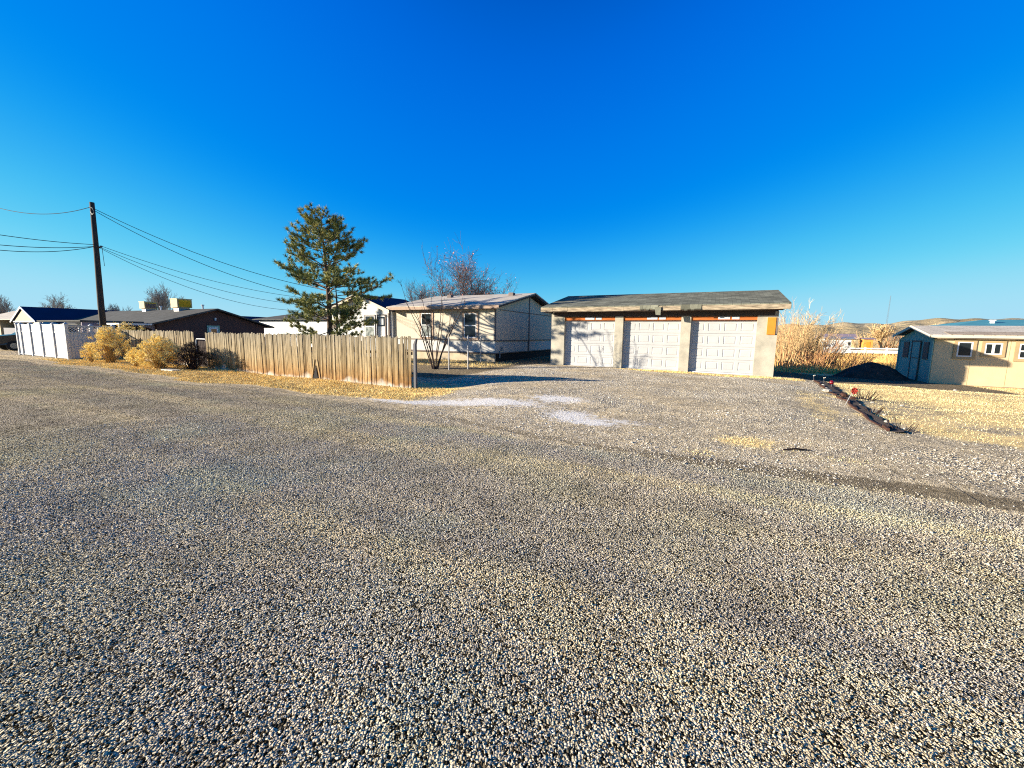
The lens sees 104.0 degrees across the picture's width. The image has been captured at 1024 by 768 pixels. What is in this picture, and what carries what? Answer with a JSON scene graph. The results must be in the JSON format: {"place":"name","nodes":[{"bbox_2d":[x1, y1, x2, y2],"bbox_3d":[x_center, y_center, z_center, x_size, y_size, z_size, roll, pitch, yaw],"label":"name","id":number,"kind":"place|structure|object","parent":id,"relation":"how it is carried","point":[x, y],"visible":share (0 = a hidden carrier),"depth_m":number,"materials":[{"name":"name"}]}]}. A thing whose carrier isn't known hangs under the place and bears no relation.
{"place":"outdoors","nodes":[
{"label":"outdoors","id":0,"kind":"place"},
{"bbox_2d":[0,358,1023,767],"bbox_3d":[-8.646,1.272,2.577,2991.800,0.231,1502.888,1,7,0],"label":"road","id":1,"kind":"structure","parent":0,"point":[36,398],"depth_m":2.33,"materials":[{"name":"grey gravel"}]},
{"bbox_2d":[0,339,1023,509],"bbox_3d":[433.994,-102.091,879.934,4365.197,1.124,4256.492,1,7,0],"label":"ground","id":2,"kind":"structure","parent":0,"point":[427,375],"depth_m":9.71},
{"bbox_2d":[0,294,13,313],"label":"bare tree","id":3,"kind":"object","parent":2,"relation":"on","point":[5,308],"visible":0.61,"depth_m":103.51,"materials":[{"name":"grey plant"}]},
{"bbox_2d":[0,311,26,334],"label":"grey roof house","id":4,"kind":"structure","parent":2,"relation":"on","point":[7,326],"depth_m":77.23,"materials":[{"name":"white paint"}]},
{"bbox_2d":[0,329,77,350],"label":"parked car","id":5,"kind":"object","parent":2,"relation":"on","point":[8,341],"visible":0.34,"depth_m":26.90,"materials":[{"name":"metal"}]},
{"bbox_2d":[40,292,76,308],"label":"bare tree","id":6,"kind":"object","parent":2,"relation":"on","point":[53,305],"visible":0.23,"depth_m":99.52,"materials":[{"name":"grey plant"}]},
{"bbox_2d":[14,322,117,359],"bbox_3d":[-24.870,-2.377,22.255,7.170,2.062,1.920,4,8,26],"label":"vinyl fence","id":7,"kind":"object","parent":2,"relation":"on","point":[44,340],"visible":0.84,"depth_m":20.79,"materials":[{"name":"white plastic"}]},
{"bbox_2d":[79,342,100,361],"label":"seeding bush","id":8,"kind":"object","parent":2,"relation":"on","point":[89,353],"visible":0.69,"depth_m":18.96,"materials":[{"name":"yellow plant"}]},
{"bbox_2d":[37,320,154,340],"bbox_3d":[-31.638,-3.586,30.536,7.900,2.400,4.050,4,8,26],"label":"carport","id":9,"kind":"object","parent":2,"relation":"on","point":[92,322],"visible":0.45,"depth_m":28.25,"materials":[{"name":"white metal"}]},
{"bbox_2d":[89,202,106,331],"bbox_3d":[-24.883,-6.051,24.245,1.038,9.456,0.372,4,8,26],"label":"utility pole","id":10,"kind":"object","parent":2,"relation":"on","point":[100,294],"visible":0.84,"depth_m":24.12,"materials":[{"name":"brown wood"}]},
{"bbox_2d":[0,207,89,213],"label":"overhead wire","id":11,"kind":"object","parent":10,"relation":"attached to","point":[52,213],"visible":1,"depth_m":23.84,"materials":[{"name":"black metal"}]},
{"bbox_2d":[0,247,90,251],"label":"overhead wire","id":12,"kind":"object","parent":10,"relation":"attached to","point":[44,251],"visible":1,"depth_m":21.55,"materials":[{"name":"black metal"}]},
{"bbox_2d":[2,235,93,244],"bbox_3d":[-24.338,-7.437,20.003,0.032,0.859,8.284,0,7,-9],"label":"overhead wire","id":13,"kind":"object","parent":10,"relation":"attached to","point":[45,240],"visible":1,"depth_m":20.94,"materials":[{"name":"black metal"}]},
{"bbox_2d":[3,245,93,247],"bbox_3d":[-24.339,-7.120,20.010,0.032,1.288,8.352,0,7,-9],"label":"overhead wire","id":14,"kind":"object","parent":10,"relation":"attached to","point":[49,247],"visible":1,"depth_m":21.29,"materials":[{"name":"black metal"}]},
{"bbox_2d":[100,247,281,302],"bbox_3d":[-20.315,-7.250,27.999,11.757,2.793,0.025,-5,9,-41],"label":"overhead wire","id":15,"kind":"object","parent":10,"relation":"attached to","point":[187,280],"visible":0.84,"depth_m":26.84,"materials":[{"name":"black metal"}]},
{"bbox_2d":[100,248,299,310],"bbox_3d":[-20.316,-6.988,28.005,11.729,3.211,0.025,-5,9,-40],"label":"overhead wire","id":16,"kind":"object","parent":10,"relation":"attached to","point":[194,289],"visible":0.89,"depth_m":27.01,"materials":[{"name":"black metal"}]},
{"bbox_2d":[105,247,300,297],"bbox_3d":[-20.313,-7.566,27.993,11.794,2.364,0.024,-5,9,-41],"label":"overhead wire","id":17,"kind":"object","parent":10,"relation":"attached to","point":[195,276],"visible":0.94,"depth_m":26.84,"materials":[{"name":"black metal"}]},
{"bbox_2d":[94,210,338,301],"bbox_3d":[-17.668,-8.050,26.334,15.096,4.957,0.032,-2,8,-18],"label":"overhead wire","id":18,"kind":"object","parent":10,"relation":"attached to","point":[192,259],"visible":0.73,"depth_m":25.45,"materials":[{"name":"black metal"}]},
{"bbox_2d":[95,209,345,293],"bbox_3d":[-17.425,-8.366,26.328,15.568,4.524,0.032,-1,8,-18],"label":"overhead wire","id":19,"kind":"object","parent":10,"relation":"attached to","point":[208,257],"visible":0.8,"depth_m":25.59,"materials":[{"name":"black metal"}]},
{"bbox_2d":[84,325,131,362],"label":"seeding bush","id":20,"kind":"object","parent":2,"relation":"on","point":[109,356],"visible":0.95,"depth_m":18.79,"materials":[{"name":"beige plant"}]},
{"bbox_2d":[76,323,151,330],"bbox_3d":[-28.465,-3.216,28.642,6.900,2.230,1.750,4,8,26],"label":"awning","id":21,"kind":"object","parent":2,"relation":"on","point":[116,324],"visible":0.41,"depth_m":27.02,"materials":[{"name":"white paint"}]},
{"bbox_2d":[105,303,132,310],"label":"bare tree","id":22,"kind":"object","parent":2,"relation":"on","point":[115,308],"visible":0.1,"depth_m":100.61,"materials":[{"name":"grey plant"}]},
{"bbox_2d":[113,321,143,345],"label":"seeding bush","id":23,"kind":"object","parent":2,"relation":"on","point":[124,326],"visible":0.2,"depth_m":23.64,"materials":[{"name":"yellow plant"}]},
{"bbox_2d":[10,306,263,323],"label":"navy roof house","id":24,"kind":"structure","parent":2,"relation":"on","point":[22,314],"depth_m":38.65,"materials":[{"name":"metal"}]},
{"bbox_2d":[124,347,149,365],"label":"seeding bush","id":25,"kind":"object","parent":2,"relation":"on","point":[131,355],"visible":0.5,"depth_m":17.09,"materials":[{"name":"yellow plant"}]},
{"bbox_2d":[128,334,185,368],"bbox_3d":[-15.041,-1.395,16.909,2.078,1.548,1.753,2,7,7],"label":"seeding bush","id":26,"kind":"object","parent":2,"relation":"on","point":[157,358],"visible":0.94,"depth_m":16.74,"materials":[{"name":"beige plant"}]},
{"bbox_2d":[118,329,195,365],"bbox_3d":[-17.627,-1.738,19.793,7.392,1.913,0.170,4,8,26],"label":"wooden fence","id":27,"kind":"object","parent":2,"relation":"on","point":[135,337],"visible":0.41,"depth_m":19.55,"materials":[{"name":"brown wood"}]},
{"bbox_2d":[144,283,183,309],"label":"bare tree","id":28,"kind":"object","parent":2,"relation":"on","point":[160,299],"visible":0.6,"depth_m":78.02,"materials":[{"name":"grey plant"}]},
{"bbox_2d":[58,305,274,350],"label":"brown house","id":29,"kind":"structure","parent":2,"relation":"on","point":[198,323],"depth_m":34.11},
{"bbox_2d":[138,301,157,311],"bbox_3d":[-35.168,-7.389,38.708,1.090,1.110,1.060,4,8,26],"label":"roof cooler","id":30,"kind":"object","parent":29,"relation":"on","point":[146,306],"visible":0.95,"depth_m":38.37,"materials":[{"name":"beige metal"}]},
{"bbox_2d":[170,298,191,310],"bbox_3d":[-29.446,-6.953,35.649,1.210,1.230,1.180,4,8,26],"label":"roof cooler","id":31,"kind":"object","parent":29,"relation":"on","point":[178,304],"visible":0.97,"depth_m":35.26,"materials":[{"name":"beige metal"}]},
{"bbox_2d":[207,326,219,333],"bbox_3d":[-25.312,-4.586,33.934,0.060,0.720,0.950,4,8,26],"label":"window","id":32,"kind":"structure","parent":29,"relation":"in","point":[213,329],"depth_m":33.91,"materials":[{"name":"white glass"}]},
{"bbox_2d":[161,369,179,370],"bbox_3d":[-13.876,-0.550,16.279,0.900,0.090,0.300,4,8,26],"label":"paver","id":33,"kind":"object","parent":2,"relation":"on","point":[170,369],"visible":0.64,"depth_m":16.20,"materials":[{"name":"concrete"}]},
{"bbox_2d":[166,341,214,369],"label":"seeding bush","id":34,"kind":"object","parent":2,"relation":"on","point":[191,358],"visible":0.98,"depth_m":16.58,"materials":[{"name":"brown plant"}]},
{"bbox_2d":[195,338,207,366],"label":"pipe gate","id":35,"kind":"structure","parent":2,"relation":"on","point":[201,344],"depth_m":17.94,"materials":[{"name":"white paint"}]},
{"bbox_2d":[41,357,460,400],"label":"dry grass","id":36,"kind":"structure","parent":2,"relation":"on","point":[200,373],"depth_m":13.65,"materials":[{"name":"plant"}]},
{"bbox_2d":[252,313,326,346],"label":"white house","id":37,"kind":"structure","parent":2,"relation":"on","point":[280,325],"depth_m":46.16,"materials":[{"name":"paint"}]},
{"bbox_2d":[205,332,412,387],"bbox_3d":[-8.291,-0.948,15.179,11.556,1.975,0.170,4,8,26],"label":"wooden fence","id":38,"kind":"object","parent":2,"relation":"on","point":[361,361],"visible":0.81,"depth_m":14.40,"materials":[{"name":"brown wood"}]},
{"bbox_2d":[311,359,320,378],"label":"split boards","id":39,"kind":"object","parent":2,"relation":"on","point":[316,375],"visible":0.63,"depth_m":14.53,"materials":[{"name":"brown wood"}]},
{"bbox_2d":[273,201,393,361],"bbox_3d":[-9.414,-5.139,21.370,6.063,8.426,7.123,-2,8,-20],"label":"pine tree","id":40,"kind":"object","parent":2,"relation":"on","point":[306,302],"visible":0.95,"depth_m":20.60,"materials":[{"name":"green plant"}]},
{"bbox_2d":[413,339,417,387],"bbox_3d":[-3.021,-0.539,12.564,0.120,1.760,0.080,4,8,26],"label":"metal post","id":41,"kind":"object","parent":2,"relation":"on","point":[415,361],"visible":0.82,"depth_m":12.52,"materials":[{"name":"silver metal"}]},
{"bbox_2d":[404,279,430,301],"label":"bare tree","id":42,"kind":"object","parent":2,"relation":"on","point":[416,292],"visible":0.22,"depth_m":40.03,"materials":[{"name":"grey plant"}]},
{"bbox_2d":[399,281,465,368],"bbox_3d":[-3.583,-2.704,18.319,2.692,4.184,2.331,-4,9,-35],"label":"bare shrub","id":43,"kind":"object","parent":2,"relation":"on","point":[435,366],"visible":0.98,"depth_m":18.33,"materials":[{"name":"brown plant"}]},
{"bbox_2d":[325,292,551,361],"bbox_3d":[-4.777,-4.144,29.409,14.050,4.560,10.180,4,8,26],"label":"mobile home","id":44,"kind":"object","parent":2,"relation":"on","point":[510,326],"visible":0.73,"depth_m":24.77,"materials":[{"name":"beige"}]},
{"bbox_2d":[364,315,375,337],"bbox_3d":[-9.411,-3.822,26.515,0.970,1.510,0.045,4,8,26],"label":"window","id":45,"kind":"structure","parent":44,"relation":"in","point":[369,330],"depth_m":26.50,"materials":[{"name":"white paint"}]},
{"bbox_2d":[376,314,386,336],"bbox_3d":[-8.503,-3.261,26.123,0.780,2.520,0.060,4,8,26],"label":"door","id":46,"kind":"structure","parent":44,"relation":"in","point":[381,328],"depth_m":26.03,"materials":[{"name":"white paint"}]},
{"bbox_2d":[419,311,433,338],"bbox_3d":[-5.262,-3.630,24.616,1.040,1.680,0.045,4,8,26],"label":"window","id":47,"kind":"structure","parent":44,"relation":"in","point":[422,320],"depth_m":24.64,"materials":[{"name":"white paint"}]},
{"bbox_2d":[462,311,478,339],"bbox_3d":[-2.425,-3.392,23.215,1.090,1.640,0.045,4,8,26],"label":"window","id":48,"kind":"structure","parent":44,"relation":"in","point":[469,319],"depth_m":23.21,"materials":[{"name":"white paint"}]},
{"bbox_2d":[448,337,449,369],"bbox_3d":[-2.842,-1.265,18.007,0.074,1.670,0.074,-5,9,-41],"label":"steel post","id":49,"kind":"object","parent":2,"relation":"on","point":[448,355],"visible":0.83,"depth_m":18.00,"materials":[{"name":"silver metal"}]},
{"bbox_2d":[406,232,516,300],"bbox_3d":[-4.308,-8.727,39.341,8.216,11.060,12.857,14,15,61],"label":"bare tree","id":50,"kind":"object","parent":2,"relation":"on","point":[460,281],"visible":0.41,"depth_m":37.71,"materials":[{"name":"brown plant"}]},
{"bbox_2d":[411,358,518,367],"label":"yard weeds","id":51,"kind":"object","parent":2,"relation":"on","point":[487,363],"visible":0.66,"depth_m":21.37,"materials":[{"name":"plant"}]},
{"bbox_2d":[467,335,468,368],"bbox_3d":[-2.014,-1.356,18.311,0.074,1.750,0.074,-5,9,-41],"label":"steel post","id":52,"kind":"object","parent":2,"relation":"on","point":[468,352],"visible":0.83,"depth_m":18.28,"materials":[{"name":"silver metal"}]},
{"bbox_2d":[541,290,791,376],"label":"garage","id":53,"kind":"structure","parent":2,"relation":"on","point":[729,332],"depth_m":18.30,"materials":[{"name":"paint"}]},
{"bbox_2d":[565,321,614,366],"bbox_3d":[3.875,-2.032,20.014,2.530,2.232,0.040,4,8,26],"label":"garage door","id":54,"kind":"structure","parent":53,"relation":"in","point":[579,336],"depth_m":19.99,"materials":[{"name":"white metal"}]},
{"bbox_2d":[622,321,680,369],"bbox_3d":[6.490,-1.832,18.719,2.540,2.232,0.040,4,8,26],"label":"garage door","id":55,"kind":"structure","parent":53,"relation":"in","point":[656,340],"depth_m":18.68,"materials":[{"name":"white metal"}]},
{"bbox_2d":[688,321,756,373],"bbox_3d":[9.106,-1.632,17.424,2.510,2.232,0.040,4,8,26],"label":"garage door","id":56,"kind":"structure","parent":53,"relation":"in","point":[737,338],"depth_m":17.38,"materials":[{"name":"white metal"}]},
{"bbox_2d":[775,301,826,365],"bbox_3d":[23.499,-4.287,34.056,4.375,6.005,3.774,4,8,26],"label":"bare bush","id":57,"kind":"object","parent":2,"relation":"on","point":[777,343],"visible":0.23,"depth_m":34.03,"materials":[{"name":"beige plant"}]},
{"bbox_2d":[775,306,839,368],"bbox_3d":[20.854,-3.373,30.217,5.602,4.962,4.756,0,7,-4],"label":"bare bush","id":58,"kind":"object","parent":2,"relation":"on","point":[801,341],"visible":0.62,"depth_m":29.64,"materials":[{"name":"beige plant"}]},
{"bbox_2d":[778,300,841,367],"bbox_3d":[22.220,-3.776,31.104,4.246,5.649,4.374,-1,7,-14],"label":"bare bush","id":59,"kind":"object","parent":2,"relation":"on","point":[799,360],"visible":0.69,"depth_m":30.64,"materials":[{"name":"brown plant"}]},
{"bbox_2d":[783,315,846,366],"bbox_3d":[23.386,-3.328,31.459,4.420,4.697,4.144,4,8,26],"label":"bare bush","id":60,"kind":"object","parent":2,"relation":"on","point":[810,340],"visible":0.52,"depth_m":30.96,"materials":[{"name":"beige plant"}]},
{"bbox_2d":[786,333,846,369],"bbox_3d":[22.255,-2.309,29.310,3.567,2.995,3.777,-5,9,-39],"label":"bare bush","id":61,"kind":"object","parent":2,"relation":"on","point":[816,360],"visible":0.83,"depth_m":29.27,"materials":[{"name":"beige plant"}]},
{"bbox_2d":[811,329,837,348],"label":"distant brush","id":62,"kind":"object","parent":2,"relation":"on","point":[820,340],"visible":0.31,"depth_m":66.83,"materials":[{"name":"beige plant"}]},
{"bbox_2d":[807,330,857,368],"bbox_3d":[25.420,-2.760,32.166,3.590,3.418,3.206,4,8,26],"label":"bare bush","id":63,"kind":"object","parent":2,"relation":"on","point":[838,352],"visible":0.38,"depth_m":31.57,"materials":[{"name":"beige plant"}]},
{"bbox_2d":[815,334,856,347],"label":"long house","id":64,"kind":"structure","parent":2,"relation":"on","point":[847,335],"depth_m":75.40,"materials":[{"name":"white"}]},
{"bbox_2d":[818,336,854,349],"bbox_3d":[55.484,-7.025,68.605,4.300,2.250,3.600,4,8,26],"label":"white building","id":65,"kind":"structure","parent":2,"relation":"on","point":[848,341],"depth_m":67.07,"materials":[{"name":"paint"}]},
{"bbox_2d":[813,351,869,368],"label":"bare bush","id":66,"kind":"object","parent":2,"relation":"on","point":[835,364],"visible":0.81,"depth_m":30.09,"materials":[{"name":"brown plant"}]},
{"bbox_2d":[812,380,889,430],"bbox_3d":[9.454,0.341,11.716,0.100,0.236,11.040,5,8,31],"label":"garden edging","id":67,"kind":"object","parent":2,"relation":"on","point":[885,427],"visible":0.43,"depth_m":9.22,"materials":[{"name":"brown wood"}]},
{"bbox_2d":[845,387,857,404],"bbox_3d":[8.238,0.323,9.717,0.226,0.500,0.087,4,8,26],"label":"garden flower stake","id":68,"kind":"object","parent":2,"relation":"on","point":[854,390],"visible":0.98,"depth_m":9.67,"materials":[{"name":"red metal"}]},
{"bbox_2d":[839,349,879,364],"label":"bare bush","id":69,"kind":"object","parent":2,"relation":"on","point":[870,360],"visible":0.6,"depth_m":33.10,"materials":[{"name":"brown plant"}]},
{"bbox_2d":[824,347,897,355],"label":"rail fence","id":70,"kind":"object","parent":2,"relation":"on","point":[886,351],"visible":0.16,"depth_m":42.24,"materials":[{"name":"white paint"}]},
{"bbox_2d":[816,380,907,432],"bbox_3d":[9.749,0.364,11.682,0.484,0.203,11.472,5,8,31],"label":"flower bed","id":71,"kind":"object","parent":2,"relation":"on","point":[856,403],"visible":0.75,"depth_m":9.53,"materials":[{"name":"soil"}]},
{"bbox_2d":[843,389,882,400],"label":"dead plant","id":72,"kind":"object","parent":71,"relation":"on","point":[859,395],"visible":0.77,"depth_m":11.15,"materials":[{"name":"brown plant"}]},
{"bbox_2d":[857,402,884,414],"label":"dead plant","id":73,"kind":"object","parent":71,"relation":"on","point":[878,411],"visible":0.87,"depth_m":8.85,"materials":[{"name":"brown plant"}]},
{"bbox_2d":[875,415,918,433],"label":"dead plant","id":74,"kind":"object","parent":71,"relation":"on","point":[910,429],"visible":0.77,"depth_m":7.14,"materials":[{"name":"brown plant"}]},
{"bbox_2d":[848,331,883,347],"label":"distant brush","id":75,"kind":"object","parent":2,"relation":"on","point":[859,341],"visible":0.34,"depth_m":73.11,"materials":[{"name":"beige plant"}]},
{"bbox_2d":[859,338,874,349],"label":"orange shed","id":76,"kind":"structure","parent":2,"relation":"on","point":[866,342],"depth_m":65.62,"materials":[{"name":"wood"}]},
{"bbox_2d":[832,362,911,380],"bbox_3d":[17.806,-0.598,19.709,3.678,0.973,2.934,4,8,26],"label":"dirt mound","id":77,"kind":"object","parent":2,"relation":"on","point":[872,370],"visible":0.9,"depth_m":19.24,"materials":[{"name":"soil"}]},
{"bbox_2d":[857,324,897,349],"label":"bare tree","id":78,"kind":"object","parent":2,"relation":"on","point":[880,333],"visible":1,"depth_m":66.70,"materials":[{"name":"beige plant"}]},
{"bbox_2d":[871,334,900,349],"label":"distant brush","id":79,"kind":"object","parent":2,"relation":"on","point":[890,343],"visible":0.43,"depth_m":69.99,"materials":[{"name":"beige plant"}]},
{"bbox_2d":[759,377,1023,447],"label":"lawn grass","id":80,"kind":"structure","parent":2,"relation":"on","point":[1007,412],"depth_m":11.02,"materials":[{"name":"plant"}]},
{"bbox_2d":[893,325,1023,388],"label":"shed","id":81,"kind":"structure","parent":2,"relation":"on","point":[987,356],"depth_m":17.32,"materials":[{"name":"paint"}]},
{"bbox_2d":[902,341,909,356],"bbox_3d":[19.802,-1.742,20.103,0.028,0.780,0.600,4,8,26],"label":"side window","id":82,"kind":"structure","parent":81,"relation":"in","point":[906,344],"depth_m":20.07,"materials":[{"name":"black glass"}]},
{"bbox_2d":[907,340,921,379],"bbox_3d":[19.273,-1.148,19.145,0.048,1.865,0.960,4,8,26],"label":"door","id":83,"kind":"structure","parent":81,"relation":"in","point":[915,350],"depth_m":19.13,"materials":[{"name":"wood"}]},
{"bbox_2d":[922,342,929,358],"bbox_3d":[18.861,-1.522,18.238,0.028,0.780,0.500,4,8,26],"label":"side window","id":84,"kind":"structure","parent":81,"relation":"in","point":[926,344],"depth_m":18.19,"materials":[{"name":"black glass"}]},
{"bbox_2d":[952,339,977,359],"bbox_3d":[19.497,-1.497,17.229,0.700,0.860,0.045,4,8,26],"label":"window","id":85,"kind":"structure","parent":81,"relation":"in","point":[963,348],"depth_m":17.22,"materials":[{"name":"white paint"}]},
{"bbox_2d":[980,341,1006,356],"bbox_3d":[20.267,-1.477,16.843,0.720,0.680,0.045,4,8,26],"label":"window","id":86,"kind":"structure","parent":81,"relation":"in","point":[988,348],"depth_m":16.83,"materials":[{"name":"white paint"}]},
{"bbox_2d":[1012,341,1023,361],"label":"window","id":87,"kind":"structure","parent":81,"relation":"in","point":[1018,356],"depth_m":16.51,"materials":[{"name":"white paint"}]},
{"bbox_2d":[928,320,1023,339],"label":"blue roof building","id":88,"kind":"structure","parent":2,"relation":"on","point":[996,323],"depth_m":32.32,"materials":[{"name":"white paint"}]},
{"bbox_2d":[0,0,1023,324],"label":"sky","id":89,"kind":"structure","parent":0,"point":[851,156],"materials":[{"name":"blue"}]},
{"bbox_2d":[378,365,1023,510],"bbox_3d":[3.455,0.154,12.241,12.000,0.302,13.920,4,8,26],"label":"driveway","id":90,"kind":"structure","parent":0,"point":[933,484],"depth_m":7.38,"materials":[{"name":"grey gravel"}]},
{"bbox_2d":[626,368,805,380],"bbox_3d":[8.036,-0.455,16.991,7.296,0.172,0.978,5,8,28],"label":"weed fringe","id":91,"kind":"object","parent":90,"relation":"on","point":[656,370],"visible":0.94,"depth_m":16.66,"materials":[{"name":"plant"}]},
{"bbox_2d":[683,433,870,464],"bbox_3d":[3.680,0.905,5.876,2.557,0.045,1.423,2,7,8],"label":"weed patch","id":92,"kind":"object","parent":90,"relation":"on","point":[741,441],"visible":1,"depth_m":6.03,"materials":[{"name":"plant"}]},
{"bbox_2d":[783,448,808,450],"bbox_3d":[4.038,0.925,5.679,0.382,0.042,0.030,1,7,-1],"label":"stick","id":93,"kind":"object","parent":90,"relation":"on","point":[795,449],"visible":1,"depth_m":5.67,"materials":[{"name":"brown wood"}]},
{"bbox_2d":[774,349,896,374],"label":"field grass","id":94,"kind":"structure","parent":0,"point":[829,370],"depth_m":30.52,"materials":[{"name":"plant"}]},
{"bbox_2d":[777,318,1023,340],"bbox_3d":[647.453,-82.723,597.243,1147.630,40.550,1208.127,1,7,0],"label":"hills","id":95,"kind":"structure","parent":0,"point":[853,328],"depth_m":599.67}
]}

